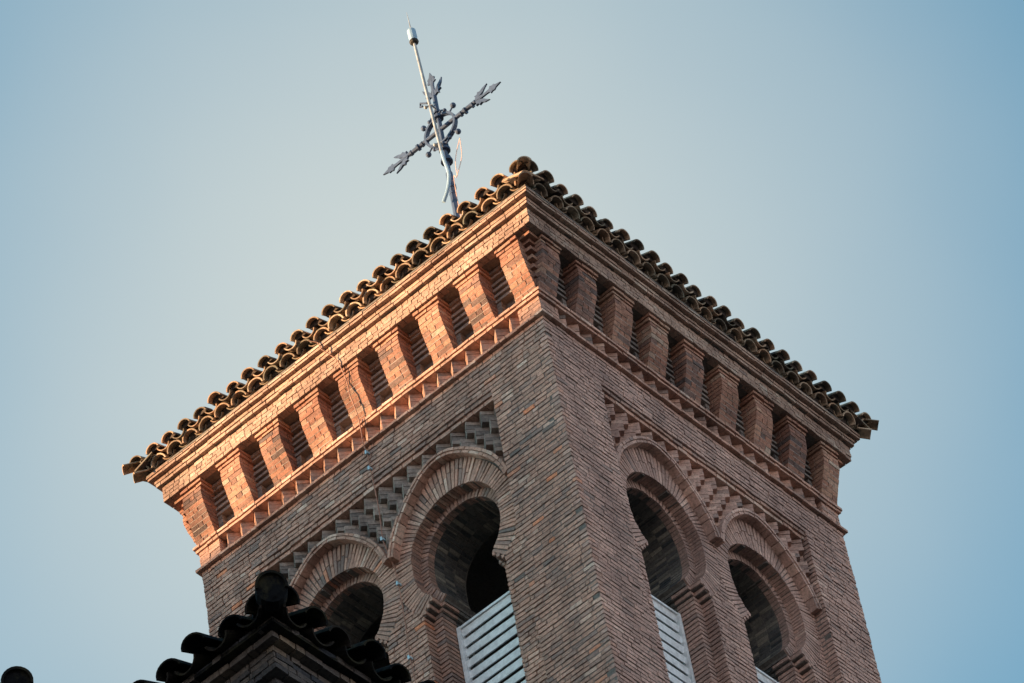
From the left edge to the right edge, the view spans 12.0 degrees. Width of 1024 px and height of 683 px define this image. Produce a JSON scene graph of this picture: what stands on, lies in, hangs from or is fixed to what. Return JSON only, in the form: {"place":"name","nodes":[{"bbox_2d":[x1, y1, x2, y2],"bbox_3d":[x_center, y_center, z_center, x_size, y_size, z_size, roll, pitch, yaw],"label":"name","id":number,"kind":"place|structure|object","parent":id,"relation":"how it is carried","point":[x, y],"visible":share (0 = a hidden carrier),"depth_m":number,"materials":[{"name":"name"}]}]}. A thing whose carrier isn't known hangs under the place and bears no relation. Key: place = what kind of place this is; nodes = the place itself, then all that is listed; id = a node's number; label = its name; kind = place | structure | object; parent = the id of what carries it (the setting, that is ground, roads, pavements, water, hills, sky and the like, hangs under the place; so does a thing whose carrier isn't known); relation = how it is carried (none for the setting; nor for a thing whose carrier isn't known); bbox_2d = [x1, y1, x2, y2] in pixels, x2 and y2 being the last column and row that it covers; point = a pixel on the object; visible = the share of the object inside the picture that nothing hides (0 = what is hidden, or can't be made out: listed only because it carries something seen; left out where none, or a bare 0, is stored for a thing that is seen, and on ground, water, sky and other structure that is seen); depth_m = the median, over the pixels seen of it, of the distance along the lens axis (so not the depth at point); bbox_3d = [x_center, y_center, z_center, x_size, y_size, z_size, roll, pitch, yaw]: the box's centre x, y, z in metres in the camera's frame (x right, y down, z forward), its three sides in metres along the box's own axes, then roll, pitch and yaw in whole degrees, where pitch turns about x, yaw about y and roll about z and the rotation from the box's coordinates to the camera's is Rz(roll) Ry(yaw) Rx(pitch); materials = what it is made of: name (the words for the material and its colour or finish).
{"place":"outdoors","nodes":[
{"label":"outdoors","id":0,"kind":"place"},
{"bbox_2d":[0,0,1023,682],"label":"sky","id":1,"kind":"structure","parent":0,"point":[185,185],"materials":[{"name":"blue"}]},
{"label":"ground","id":2,"kind":"structure","parent":0,"visible":0},
{"bbox_2d":[0,666,32,682],"bbox_3d":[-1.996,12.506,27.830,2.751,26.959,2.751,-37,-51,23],"label":"tiled turret","id":3,"kind":"object","parent":2,"relation":"on","point":[17,674],"visible":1,"depth_m":35.85,"materials":[{"name":"brick"}]},
{"bbox_2d":[134,570,435,682],"bbox_3d":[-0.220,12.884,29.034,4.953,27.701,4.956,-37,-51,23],"label":"tiled turret","id":4,"kind":"object","parent":2,"relation":"on","point":[269,639],"visible":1,"depth_m":36.23,"materials":[{"name":"tile"}]},
{"bbox_2d":[122,155,881,682],"bbox_3d":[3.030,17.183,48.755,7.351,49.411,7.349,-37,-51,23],"label":"bell tower","id":5,"kind":"structure","parent":2,"relation":"on","point":[598,451],"depth_m":62.16,"materials":[{"name":"brick"}]},
{"bbox_2d":[308,340,415,682],"bbox_3d":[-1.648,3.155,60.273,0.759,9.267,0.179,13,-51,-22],"label":"conductor cable","id":6,"kind":"object","parent":5,"relation":"attached to","point":[383,540],"visible":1,"depth_m":61.54,"materials":[{"name":"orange metal"}]},
{"bbox_2d":[383,73,500,216],"bbox_3d":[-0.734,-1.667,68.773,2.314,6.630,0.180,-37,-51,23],"label":"iron cross","id":7,"kind":"object","parent":5,"relation":"on","point":[439,116],"visible":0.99,"depth_m":70.18,"materials":[{"name":"grey metal"}]},
{"bbox_2d":[406,12,443,150],"bbox_3d":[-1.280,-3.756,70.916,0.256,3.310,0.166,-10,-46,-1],"label":"lightning rod","id":8,"kind":"object","parent":7,"relation":"attached to","point":[412,37],"visible":1,"depth_m":70.82,"materials":[{"name":"metal"}]},
{"bbox_2d":[440,150,450,202],"bbox_3d":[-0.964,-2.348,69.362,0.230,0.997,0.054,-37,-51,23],"label":"hanging cable","id":9,"kind":"object","parent":8,"relation":"hanging from","point":[444,199],"visible":1,"depth_m":69.24,"materials":[{"name":"grey metal"}]},
{"bbox_2d":[453,138,461,216],"bbox_3d":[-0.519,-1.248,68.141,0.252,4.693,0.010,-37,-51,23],"label":"copper wire","id":10,"kind":"object","parent":5,"relation":"attached to","point":[458,169],"visible":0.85,"depth_m":69.45,"materials":[{"name":"metal"}]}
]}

